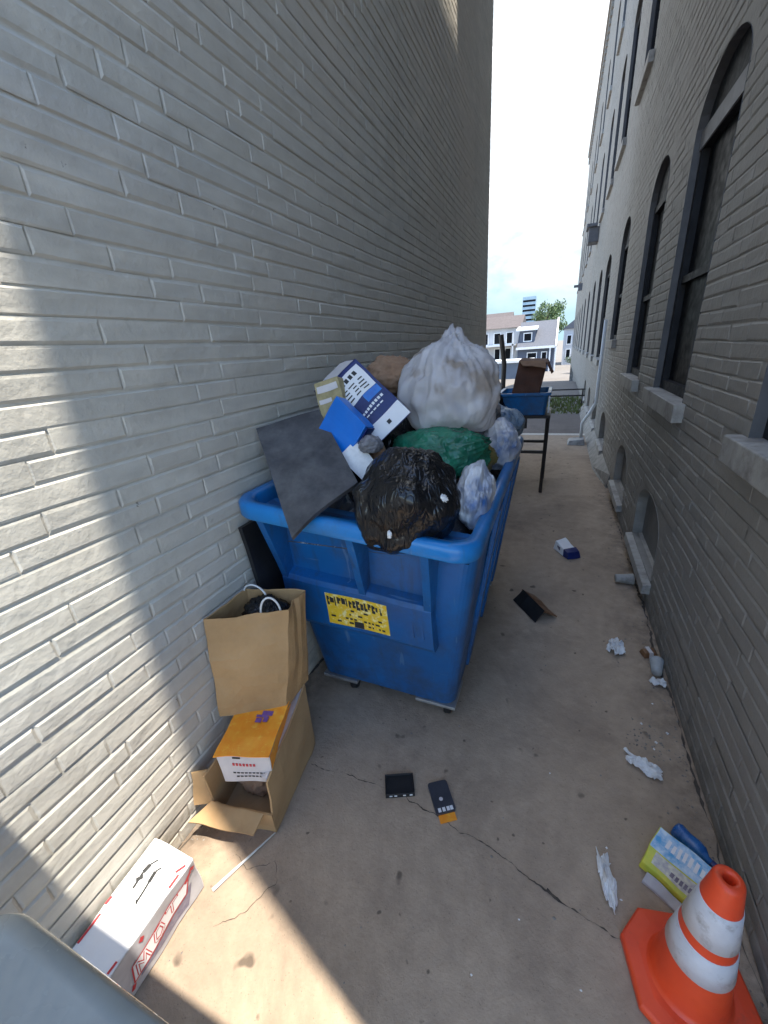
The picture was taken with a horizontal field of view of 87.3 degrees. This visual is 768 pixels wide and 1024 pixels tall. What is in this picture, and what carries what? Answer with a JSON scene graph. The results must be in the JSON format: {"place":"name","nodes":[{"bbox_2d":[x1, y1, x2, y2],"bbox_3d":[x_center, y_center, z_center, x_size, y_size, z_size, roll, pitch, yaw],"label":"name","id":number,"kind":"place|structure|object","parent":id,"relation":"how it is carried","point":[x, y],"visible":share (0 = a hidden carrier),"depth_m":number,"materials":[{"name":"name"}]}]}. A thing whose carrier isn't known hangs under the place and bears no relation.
{"place":"outdoors","nodes":[
{"label":"outdoors","id":0,"kind":"place"},
{"bbox_2d":[134,435,767,1023],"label":"pavement","id":1,"kind":"structure","parent":0,"point":[432,905],"depth_m":1.55,"materials":[{"name":"concrete"}]},
{"bbox_2d":[0,912,168,1023],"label":"wheelie bin","id":2,"kind":"object","parent":1,"relation":"on","point":[47,976],"visible":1,"depth_m":0.52,"materials":[{"name":"grey paint"}]},
{"bbox_2d":[73,838,203,995],"bbox_3d":[-0.798,1.331,1.327,0.193,0.174,0.328,4,23,20],"label":"carton","id":3,"kind":"object","parent":1,"relation":"on","point":[123,940],"visible":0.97,"depth_m":1.28,"materials":[{"name":"white cardboard"}]},
{"bbox_2d":[212,832,274,891],"bbox_3d":[-0.523,1.316,1.521,0.256,0.012,0.014,-23,28,-39],"label":"plastic strip","id":4,"kind":"object","parent":1,"relation":"on","point":[219,883],"visible":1,"depth_m":1.50,"materials":[{"name":"white plastic"}]},
{"bbox_2d":[221,858,276,922],"bbox_3d":[-0.479,1.348,1.443,0.185,0.001,0.209,-3,22,3],"label":"pavement crack","id":5,"kind":"object","parent":1,"relation":"on","point":[262,894],"visible":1,"depth_m":1.44,"materials":[{"name":"concrete"}]},
{"bbox_2d":[188,683,314,835],"bbox_3d":[-0.562,1.041,1.718,0.339,0.384,0.490,1,22,14],"label":"cardboard box","id":6,"kind":"object","parent":1,"relation":"on","point":[234,806],"visible":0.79,"depth_m":1.64,"materials":[{"name":"brown"}]},
{"bbox_2d":[213,702,290,781],"bbox_3d":[-0.518,0.933,1.700,0.235,0.217,0.328,-2,22,6],"label":"carton","id":7,"kind":"object","parent":6,"relation":"in","point":[247,749],"visible":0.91,"depth_m":1.58,"materials":[{"name":"orange"}]},
{"bbox_2d":[203,584,307,716],"bbox_3d":[-0.518,0.571,1.703,0.348,0.519,0.282,0,22,10],"label":"paper bag","id":8,"kind":"object","parent":7,"relation":"on","point":[258,661],"visible":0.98,"depth_m":1.65,"materials":[{"name":"brown paper"}]},
{"bbox_2d":[241,594,289,615],"bbox_3d":[-0.499,0.411,1.706,0.228,0.107,0.163,5,23,22],"label":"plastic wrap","id":9,"kind":"object","parent":8,"relation":"in","point":[251,605],"visible":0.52,"depth_m":1.68,"materials":[{"name":"plastic"}]},
{"bbox_2d":[238,781,267,796],"bbox_3d":[-0.535,1.108,1.770,0.210,0.216,0.212,5,23,22],"label":"paper ball","id":10,"kind":"object","parent":6,"relation":"in","point":[256,788],"visible":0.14,"depth_m":1.69,"materials":[{"name":"paper"}]},
{"bbox_2d":[179,658,323,850],"bbox_3d":[0.008,0.541,3.389,0.045,0.001,6.180,5,23,22],"label":"wall joint","id":11,"kind":"object","parent":1,"relation":"on","point":[317,665],"depth_m":2.42,"materials":[{"name":"concrete"}]},
{"bbox_2d":[238,409,523,712],"bbox_3d":[0.196,0.103,2.383,1.021,1.532,1.992,5,23,22],"label":"dumpster","id":12,"kind":"object","parent":1,"relation":"on","point":[408,623],"visible":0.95,"depth_m":1.75,"materials":[{"name":"blue plastic"}]},
{"bbox_2d":[314,376,345,417],"bbox_3d":[-0.221,-0.493,1.837,0.177,0.241,0.167,0,22,11],"label":"carton","id":13,"kind":"object","parent":12,"relation":"on","point":[327,391],"visible":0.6,"depth_m":1.79,"materials":[{"name":"cardboard"}]},
{"bbox_2d":[319,396,374,452],"bbox_3d":[-0.171,-0.355,1.737,0.263,0.283,0.124,12,27,35],"label":"carton","id":14,"kind":"object","parent":12,"relation":"on","point":[346,423],"visible":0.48,"depth_m":1.70,"materials":[{"name":"cardboard"}]},
{"bbox_2d":[343,443,372,478],"bbox_3d":[-0.106,-0.217,1.676,0.156,0.160,0.085,15,29,40],"label":"paper sheet","id":15,"kind":"object","parent":12,"relation":"in","point":[358,460],"visible":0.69,"depth_m":1.67,"materials":[{"name":"paper"}]},
{"bbox_2d":[358,435,383,452],"bbox_3d":[-0.056,-0.283,1.665,0.113,0.075,0.090,5,23,22],"label":"food wrapper","id":16,"kind":"object","parent":15,"relation":"on","point":[370,444],"visible":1,"depth_m":1.64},
{"bbox_2d":[369,446,385,459],"bbox_3d":[-0.047,-0.259,1.788,0.115,0.107,0.116,-15,24,-25],"label":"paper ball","id":17,"kind":"object","parent":12,"relation":"in","point":[374,455],"visible":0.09,"depth_m":1.74,"materials":[{"name":"paper"}]},
{"bbox_2d":[288,469,500,564],"bbox_3d":[0.221,-0.222,2.345,0.870,0.200,1.620,5,23,22],"label":"loose trash","id":18,"kind":"object","parent":12,"relation":"in","point":[345,502],"visible":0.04,"depth_m":1.91,"materials":[{"name":"plastic"}]},
{"bbox_2d":[351,417,414,483],"bbox_3d":[-0.050,-0.385,2.146,0.485,0.454,0.618,5,23,22],"label":"trash bag","id":19,"kind":"object","parent":18,"relation":"on","point":[403,426],"visible":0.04,"depth_m":1.94,"materials":[{"name":"plastic"}]},
{"bbox_2d":[314,359,410,440],"bbox_3d":[-0.112,-0.510,1.851,0.503,0.361,0.164,11,26,33],"label":"carton","id":20,"kind":"object","parent":19,"relation":"on","point":[377,404],"visible":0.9,"depth_m":1.79,"materials":[{"name":"white"}]},
{"bbox_2d":[366,355,409,396],"bbox_3d":[0.036,-0.729,2.151,0.336,0.215,0.302,5,23,22],"label":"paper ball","id":21,"kind":"object","parent":19,"relation":"on","point":[385,371],"visible":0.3,"depth_m":2.05,"materials":[{"name":"paper"}]},
{"bbox_2d":[392,426,491,478],"bbox_3d":[0.254,-0.285,1.859,0.471,0.221,0.425,5,23,22],"label":"trash bag","id":22,"kind":"object","parent":18,"relation":"on","point":[458,450],"visible":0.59,"depth_m":1.73,"materials":[{"name":"plastic"}]},
{"bbox_2d":[457,459,495,529],"bbox_3d":[0.386,-0.088,1.677,0.154,0.256,0.354,5,23,22],"label":"plastic bag","id":23,"kind":"object","parent":18,"relation":"on","point":[476,484],"visible":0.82,"depth_m":1.57,"materials":[{"name":"plastic"}]},
{"bbox_2d":[476,404,500,434],"bbox_3d":[0.378,-0.550,2.459,0.638,0.409,0.681,5,23,22],"label":"rubbish heap","id":24,"kind":"object","parent":18,"relation":"on","point":[498,411],"visible":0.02,"depth_m":2.42,"materials":[{"name":"plastic"}]},
{"bbox_2d":[397,323,501,431],"bbox_3d":[0.319,-0.640,1.945,0.500,0.498,0.526,5,23,22],"label":"trash bag","id":25,"kind":"object","parent":24,"relation":"on","point":[450,378],"visible":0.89,"depth_m":1.78,"materials":[{"name":"plastic"}]},
{"bbox_2d":[487,445,498,470],"bbox_3d":[0.467,-0.281,2.046,0.199,0.151,0.208,-17,25,-29],"label":"food wrapper","id":26,"kind":"object","parent":18,"relation":"on","point":[494,457],"visible":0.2,"depth_m":1.99,"materials":[{"name":"plastic"}]},
{"bbox_2d":[484,417,521,469],"bbox_3d":[0.663,-0.403,2.326,0.256,0.284,0.339,5,23,22],"label":"plastic bag","id":27,"kind":"object","parent":18,"relation":"on","point":[502,433],"visible":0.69,"depth_m":2.21,"materials":[{"name":"plastic"}]},
{"bbox_2d":[498,403,524,435],"bbox_3d":[0.732,-0.605,2.725,0.422,0.277,0.439,5,23,22],"label":"plastic bag","id":28,"kind":"object","parent":18,"relation":"on","point":[515,418],"visible":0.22,"depth_m":2.62,"materials":[{"name":"plastic"}]},
{"bbox_2d":[352,447,460,554],"bbox_3d":[0.087,-0.059,1.486,0.397,0.377,0.397,5,23,22],"label":"trash bag","id":29,"kind":"object","parent":12,"relation":"on","point":[397,492],"visible":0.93,"depth_m":1.35,"materials":[{"name":"plastic"}]},
{"bbox_2d":[387,530,391,538],"bbox_3d":[0.019,0.074,1.351,0.018,0.031,0.016,5,23,22],"label":"paper scrap","id":30,"kind":"object","parent":29,"relation":"attached to","point":[389,534],"visible":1,"depth_m":1.35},
{"bbox_2d":[440,494,447,502],"bbox_3d":[0.186,-0.046,1.338,0.064,0.034,0.032,5,23,22],"label":"paper scrap","id":31,"kind":"object","parent":29,"relation":"attached to","point":[444,497],"visible":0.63,"depth_m":1.33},
{"bbox_2d":[385,773,414,797],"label":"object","id":32,"kind":"object","parent":1,"relation":"on","point":[399,785],"visible":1,"depth_m":1.74,"materials":[{"name":"plastic"}]},
{"bbox_2d":[312,764,545,891],"bbox_3d":[0.133,1.224,1.643,1.049,0.001,0.071,8,25,29],"label":"pavement crack","id":33,"kind":"object","parent":1,"relation":"on","point":[542,887],"visible":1,"depth_m":1.56,"materials":[{"name":"concrete"}]},
{"bbox_2d":[428,780,456,823],"bbox_3d":[0.243,1.198,1.670,0.084,0.013,0.160,-8,22,-9],"label":"phone case package","id":34,"kind":"object","parent":1,"relation":"on","point":[442,801],"visible":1,"depth_m":1.66,"materials":[{"name":"plastic"}]},
{"bbox_2d":[169,495,766,1021],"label":"grit","id":35,"kind":"object","parent":1,"relation":"on","point":[601,775],"visible":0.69,"depth_m":1.85,"materials":[{"name":"gravel"}]},
{"bbox_2d":[499,392,504,405],"bbox_3d":[1.300,-0.890,4.914,0.467,1.411,0.539,5,23,22],"label":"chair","id":36,"kind":"object","parent":1,"relation":"on","point":[501,402],"visible":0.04,"depth_m":4.67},
{"bbox_2d":[513,589,556,622],"bbox_3d":[1.052,0.644,2.822,0.171,0.086,0.291,-10,22,-13],"label":"cardboard scrap","id":37,"kind":"object","parent":1,"relation":"on","point":[533,607],"visible":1,"depth_m":2.81,"materials":[{"name":"black cardboard"}]},
{"bbox_2d":[521,407,551,492],"bbox_3d":[1.786,-0.814,5.200,0.620,0.948,0.665,5,23,22],"label":"metal stand","id":38,"kind":"object","parent":1,"relation":"on","point":[547,416],"visible":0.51,"depth_m":4.84,"materials":[{"name":"black paint"}]},
{"bbox_2d":[501,387,552,414],"bbox_3d":[1.746,-1.375,4.981,0.600,0.255,0.700,5,23,22],"label":"plastic tub","id":39,"kind":"object","parent":38,"relation":"on","point":[529,403],"visible":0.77,"depth_m":4.69,"materials":[{"name":"plastic"}]},
{"bbox_2d":[512,358,553,392],"bbox_3d":[1.755,-1.526,4.796,0.476,0.580,0.507,5,23,22],"label":"cardboard box","id":40,"kind":"object","parent":39,"relation":"in","point":[530,373],"visible":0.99,"depth_m":4.66,"materials":[{"name":"brown paper"}]},
{"bbox_2d":[553,538,580,558],"bbox_3d":[1.604,0.318,3.526,0.125,0.101,0.226,-7,22,-8],"label":"drink carton","id":41,"kind":"object","parent":1,"relation":"on","point":[565,548],"visible":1,"depth_m":3.49,"materials":[{"name":"white cardboard"}]},
{"bbox_2d":[470,703,668,991],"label":"paper crumbs","id":42,"kind":"object","parent":1,"relation":"on","point":[667,733],"visible":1,"depth_m":1.75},
{"bbox_2d":[567,436,583,444],"bbox_3d":[3.446,-1.284,7.233,0.274,0.098,0.342,5,23,22],"label":"splash block","id":43,"kind":"object","parent":1,"relation":"on","point":[575,441],"depth_m":7.13,"materials":[{"name":"paint"}]},
{"bbox_2d":[546,888,617,938],"bbox_3d":[0.789,1.346,1.208,0.587,0.001,0.031,13,27,37],"label":"pavement crack","id":44,"kind":"object","parent":1,"relation":"on","point":[554,896],"visible":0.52,"depth_m":1.35,"materials":[{"name":"concrete"}]},
{"bbox_2d":[596,847,617,913],"bbox_3d":[0.771,1.253,1.383,0.054,0.042,0.194,2,23,17],"label":"paper napkin","id":45,"kind":"object","parent":1,"relation":"on","point":[608,883],"visible":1,"depth_m":1.38,"materials":[{"name":"paper"}]},
{"bbox_2d":[606,637,625,654],"bbox_3d":[1.386,0.794,2.411,0.103,0.049,0.165,5,23,22],"label":"tissue","id":46,"kind":"object","parent":1,"relation":"on","point":[616,645],"visible":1,"depth_m":2.40,"materials":[{"name":"paper"}]},
{"bbox_2d":[614,573,634,584],"bbox_3d":[1.816,0.503,3.040,0.119,0.087,0.086,2,22,15],"label":"paper cup","id":47,"kind":"object","parent":1,"relation":"on","point":[625,578],"visible":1,"depth_m":3.01,"materials":[{"name":"paper"}]},
{"bbox_2d":[623,747,662,780],"bbox_3d":[1.119,1.083,1.742,0.074,0.052,0.169,-20,27,-35],"label":"tissue","id":48,"kind":"object","parent":1,"relation":"on","point":[649,769],"visible":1,"depth_m":1.73,"materials":[{"name":"paper"}]},
{"bbox_2d":[639,646,657,658],"bbox_3d":[1.548,0.819,2.349,0.079,0.037,0.064,-3,22,4],"label":"food wrapper","id":49,"kind":"object","parent":1,"relation":"on","point":[647,652],"visible":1,"depth_m":2.33,"materials":[{"name":"paper"}]},
{"bbox_2d":[649,677,666,686],"bbox_3d":[1.462,0.903,2.146,0.083,0.036,0.053,5,23,22],"label":"paper scrap","id":50,"kind":"object","parent":1,"relation":"on","point":[657,681],"visible":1,"depth_m":2.14,"materials":[{"name":"paper"}]},
{"bbox_2d":[639,827,711,911],"bbox_3d":[0.988,1.216,1.362,0.178,0.107,0.177,-18,25,-31],"label":"drink box","id":51,"kind":"object","parent":1,"relation":"on","point":[675,870],"visible":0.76,"depth_m":1.36,"materials":[{"name":"multicoloured cardboard"}]},
{"bbox_2d":[610,500,767,1005],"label":"wall joint","id":52,"kind":"object","parent":1,"relation":"on","point":[697,787],"depth_m":1.93,"materials":[{"name":"concrete"}]},
{"bbox_2d":[620,864,762,1023],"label":"traffic cone","id":53,"kind":"object","parent":1,"relation":"on","point":[682,960],"visible":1,"depth_m":1.06,"materials":[{"name":"orange plastic"}]},
{"bbox_2d":[670,823,716,866],"bbox_3d":[1.113,1.202,1.440,0.062,0.062,0.138,-13,23,-20],"label":"plastic bottle","id":54,"kind":"object","parent":1,"relation":"on","point":[681,833],"visible":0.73,"depth_m":1.44,"materials":[{"name":"plastic"}]},
{"bbox_2d":[486,314,525,359],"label":"house","id":55,"kind":"structure","parent":0,"point":[506,326],"depth_m":50.27,"materials":[{"name":"white"}]},
{"bbox_2d":[486,334,488,345],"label":"window","id":56,"kind":"structure","parent":55,"relation":"in","point":[487,335],"depth_m":50.67,"materials":[{"name":"white paint"}]},
{"bbox_2d":[493,333,500,344],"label":"window","id":57,"kind":"structure","parent":55,"relation":"in","point":[496,335],"depth_m":50.28,"materials":[{"name":"white paint"}]},
{"bbox_2d":[494,348,499,359],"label":"window","id":58,"kind":"structure","parent":55,"relation":"in","point":[496,351],"depth_m":50.88,"materials":[{"name":"white paint"}]},
{"bbox_2d":[505,348,510,358],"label":"window","id":59,"kind":"structure","parent":55,"relation":"in","point":[508,350],"depth_m":50.36,"materials":[{"name":"glass"}]},
{"bbox_2d":[506,332,513,343],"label":"window","id":60,"kind":"structure","parent":55,"relation":"in","point":[508,334],"depth_m":49.71,"materials":[{"name":"white paint"}]},
{"bbox_2d":[495,358,521,378],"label":"garage","id":61,"kind":"structure","parent":0,"point":[511,368],"depth_m":38.25,"materials":[{"name":"white paint"}]},
{"bbox_2d":[516,317,558,370],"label":"house","id":62,"kind":"structure","parent":0,"point":[537,339],"depth_m":44.91,"materials":[{"name":"white"}]},
{"bbox_2d":[523,332,531,341],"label":"window","id":63,"kind":"structure","parent":62,"relation":"in","point":[527,337],"depth_m":45.00,"materials":[{"name":"white paint"}]},
{"bbox_2d":[527,352,536,357],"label":"window","id":64,"kind":"structure","parent":62,"relation":"in","point":[529,354],"depth_m":45.02,"materials":[{"name":"white paint"}]},
{"bbox_2d":[541,351,546,357],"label":"window","id":65,"kind":"structure","parent":62,"relation":"in","point":[544,353],"depth_m":44.55,"materials":[{"name":"white paint"}]},
{"bbox_2d":[499,340,583,435],"bbox_3d":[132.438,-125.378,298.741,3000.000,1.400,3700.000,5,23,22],"label":"ground","id":66,"kind":"structure","parent":0,"point":[561,371],"depth_m":42.48,"materials":[{"name":"concrete"}]},
{"bbox_2d":[0,0,493,948],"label":"brick building","id":67,"kind":"structure","parent":66,"relation":"on","point":[228,228],"depth_m":1.38,"materials":[{"name":"brick"}]},
{"bbox_2d":[487,312,513,317],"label":"house","id":68,"kind":"structure","parent":66,"relation":"on","point":[500,314],"depth_m":95.19,"materials":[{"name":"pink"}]},
{"bbox_2d":[499,334,506,389],"bbox_3d":[3.495,-4.178,11.934,0.257,2.011,0.140,5,23,22],"label":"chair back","id":69,"kind":"object","parent":66,"relation":"on","point":[503,359],"visible":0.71,"depth_m":11.76,"materials":[{"name":"black paint"}]},
{"bbox_2d":[522,296,536,321],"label":"tower block","id":70,"kind":"structure","parent":66,"relation":"on","point":[529,307],"depth_m":358.24,"materials":[{"name":"blue glass"}]},
{"bbox_2d":[499,377,578,395],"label":"car park","id":71,"kind":"structure","parent":66,"relation":"on","point":[561,383],"depth_m":18.83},
{"bbox_2d":[531,298,567,332],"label":"tree","id":72,"kind":"object","parent":66,"relation":"on","point":[553,311],"visible":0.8,"depth_m":64.62,"materials":[{"name":"green plant"}]},
{"bbox_2d":[521,433,583,434],"bbox_3d":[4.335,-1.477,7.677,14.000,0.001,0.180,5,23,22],"label":"kerb","id":73,"kind":"structure","parent":66,"relation":"on","point":[551,434],"depth_m":8.09,"materials":[{"name":"concrete"}]},
{"bbox_2d":[550,388,585,405],"bbox_3d":[3.911,-3.127,11.260,3.060,0.538,0.036,5,23,22],"label":"handrail","id":74,"kind":"object","parent":66,"relation":"on","point":[582,389],"visible":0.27,"depth_m":10.75,"materials":[{"name":"metal"}]},
{"bbox_2d":[569,0,767,999],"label":"brick building","id":75,"kind":"structure","parent":66,"relation":"on","point":[669,365],"depth_m":2.27,"materials":[{"name":"brick"}]},
{"bbox_2d":[577,305,582,350],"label":"window","id":76,"kind":"structure","parent":75,"relation":"in","point":[582,305],"depth_m":17.75,"materials":[{"name":"paint"}]},
{"bbox_2d":[578,299,585,351],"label":"window","id":77,"kind":"structure","parent":75,"relation":"in","point":[579,350],"depth_m":15.58,"materials":[{"name":"paint"}]},
{"bbox_2d":[582,380,585,402],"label":"window","id":78,"kind":"structure","parent":75,"relation":"in","point":[585,380],"depth_m":11.42,"materials":[{"name":"grey paint"}]},
{"bbox_2d":[582,233,587,276],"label":"window","id":79,"kind":"structure","parent":75,"relation":"in","point":[587,233],"depth_m":18.97,"materials":[{"name":"paint"}]},
{"bbox_2d":[581,292,589,354],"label":"window","id":80,"kind":"structure","parent":75,"relation":"in","point":[582,351],"depth_m":13.40,"materials":[{"name":"glass"}]},
{"bbox_2d":[584,388,589,413],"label":"window","id":81,"kind":"structure","parent":75,"relation":"in","point":[586,410],"depth_m":9.73,"materials":[{"name":"grey paint"}]},
{"bbox_2d":[585,207,592,267],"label":"window","id":82,"kind":"structure","parent":75,"relation":"in","point":[592,207],"depth_m":16.47,"materials":[{"name":"paint"}]},
{"bbox_2d":[584,281,595,357],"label":"window","id":83,"kind":"structure","parent":75,"relation":"in","point":[586,353],"depth_m":11.21,"materials":[{"name":"paint"}]},
{"bbox_2d":[587,165,592,211],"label":"window","id":84,"kind":"structure","parent":75,"relation":"in","point":[592,165],"depth_m":20.17,"materials":[{"name":"paint"}]},
{"bbox_2d":[588,398,596,430],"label":"window","id":85,"kind":"structure","parent":75,"relation":"in","point":[591,425],"depth_m":8.08,"materials":[{"name":"grey paint"}]},
{"bbox_2d":[588,184,597,256],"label":"window","id":86,"kind":"structure","parent":75,"relation":"in","point":[589,253],"depth_m":14.22,"materials":[{"name":"glass"}]},
{"bbox_2d":[590,135,597,194],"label":"window","id":87,"kind":"structure","parent":75,"relation":"in","point":[597,135],"depth_m":17.72,"materials":[{"name":"paint"}]},
{"bbox_2d":[588,270,602,360],"bbox_3d":[4.881,-4.459,9.171,0.175,1.860,0.990,5,23,22],"label":"window","id":88,"kind":"structure","parent":75,"relation":"in","point":[590,357],"depth_m":9.47,"materials":[{"name":"glass"}]},
{"bbox_2d":[594,106,602,173],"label":"window","id":89,"kind":"structure","parent":75,"relation":"in","point":[602,106],"depth_m":15.34,"materials":[{"name":"paint"}]},
{"bbox_2d":[594,412,604,454],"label":"window","id":90,"kind":"structure","parent":75,"relation":"in","point":[600,439],"depth_m":6.50,"materials":[{"name":"grey paint"}]},
{"bbox_2d":[596,154,604,221],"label":"window","id":91,"kind":"structure","parent":75,"relation":"in","point":[604,154],"depth_m":12.08,"materials":[{"name":"paint"}]},
{"bbox_2d":[592,254,611,365],"bbox_3d":[4.192,-3.793,7.618,0.175,1.860,1.140,5,23,22],"label":"window","id":92,"kind":"structure","parent":75,"relation":"in","point":[606,287],"depth_m":7.95,"materials":[{"name":"glass"}]},
{"bbox_2d":[599,60,610,146],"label":"window","id":93,"kind":"structure","parent":75,"relation":"in","point":[601,137],"depth_m":13.14,"materials":[{"name":"paint"}]},
{"bbox_2d":[598,109,614,222],"bbox_3d":[5.425,-8.315,9.685,0.175,2.063,0.990,5,23,22],"label":"window","id":94,"kind":"structure","parent":75,"relation":"in","point":[602,211],"depth_m":9.94,"materials":[{"name":"glass"}]},
{"bbox_2d":[606,1,620,109],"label":"window","id":95,"kind":"structure","parent":75,"relation":"in","point":[610,90],"depth_m":10.91,"materials":[{"name":"glass"}]},
{"bbox_2d":[605,54,627,199],"bbox_3d":[4.650,-7.568,7.941,0.175,2.063,0.990,5,23,22],"label":"window","id":96,"kind":"structure","parent":75,"relation":"in","point":[610,186],"depth_m":8.17,"materials":[{"name":"glass"}]},
{"bbox_2d":[607,445,626,511],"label":"window","id":97,"kind":"structure","parent":75,"relation":"in","point":[620,471],"depth_m":4.47,"materials":[{"name":"grey paint"}]},
{"bbox_2d":[605,216,630,347],"bbox_3d":[3.305,-3.139,5.577,0.175,1.589,0.980,5,23,22],"label":"window","id":98,"kind":"structure","parent":75,"relation":"in","point":[611,343],"depth_m":5.84,"materials":[{"name":"glass"}]},
{"bbox_2d":[616,0,626,55],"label":"window","id":99,"kind":"structure","parent":75,"relation":"in","point":[623,22],"depth_m":8.93,"materials":[{"name":"paint"}]},
{"bbox_2d":[614,0,642,171],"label":"window","id":100,"kind":"structure","parent":75,"relation":"in","point":[639,10],"depth_m":6.66,"materials":[{"name":"glass"}]},
{"bbox_2d":[624,490,658,594],"bbox_3d":[1.955,0.140,2.964,0.160,0.559,0.880,5,23,22],"label":"window","id":101,"kind":"structure","parent":75,"relation":"in","point":[645,531],"depth_m":3.10,"materials":[{"name":"grey paint"}]},
{"bbox_2d":[619,155,669,391],"bbox_3d":[2.472,-2.134,3.746,0.175,1.860,0.940,5,23,22],"label":"window","id":102,"kind":"structure","parent":75,"relation":"in","point":[629,380],"depth_m":3.95,"materials":[{"name":"glass"}]},
{"bbox_2d":[634,0,660,105],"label":"window","id":103,"kind":"structure","parent":75,"relation":"in","point":[650,51],"depth_m":4.85,"materials":[{"name":"glass"}]},
{"bbox_2d":[641,22,753,422],"bbox_3d":[1.875,-1.557,2.401,0.175,1.860,1.020,5,23,22],"label":"window","id":104,"kind":"structure","parent":75,"relation":"in","point":[715,138],"depth_m":2.51,"materials":[{"name":"glass"}]},
{"bbox_2d":[718,364,767,497],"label":"window","id":105,"kind":"structure","parent":75,"relation":"in","point":[747,457],"depth_m":1.44,"materials":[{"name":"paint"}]},
{"bbox_2d":[486,0,609,340],"label":"sky","id":106,"kind":"structure","parent":0,"point":[547,54],"materials":[{"name":"white"}]},
{"bbox_2d":[523,414,583,432],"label":"road","id":107,"kind":"structure","parent":0,"point":[564,423],"depth_m":9.01,"materials":[{"name":"asphalt"}]},
{"bbox_2d":[547,394,582,413],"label":"grass","id":108,"kind":"structure","parent":0,"point":[570,401],"depth_m":11.32,"materials":[{"name":"plant"}]},
{"bbox_2d":[561,320,574,364],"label":"house","id":109,"kind":"structure","parent":0,"point":[568,340],"depth_m":52.67,"materials":[{"name":"white"}]},
{"bbox_2d":[565,349,570,357],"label":"window","id":110,"kind":"structure","parent":109,"relation":"in","point":[567,352],"depth_m":53.07,"materials":[{"name":"white paint"}]},
{"bbox_2d":[566,335,571,344],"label":"window","id":111,"kind":"structure","parent":109,"relation":"in","point":[569,337],"depth_m":52.47,"materials":[{"name":"glass"}]}
]}

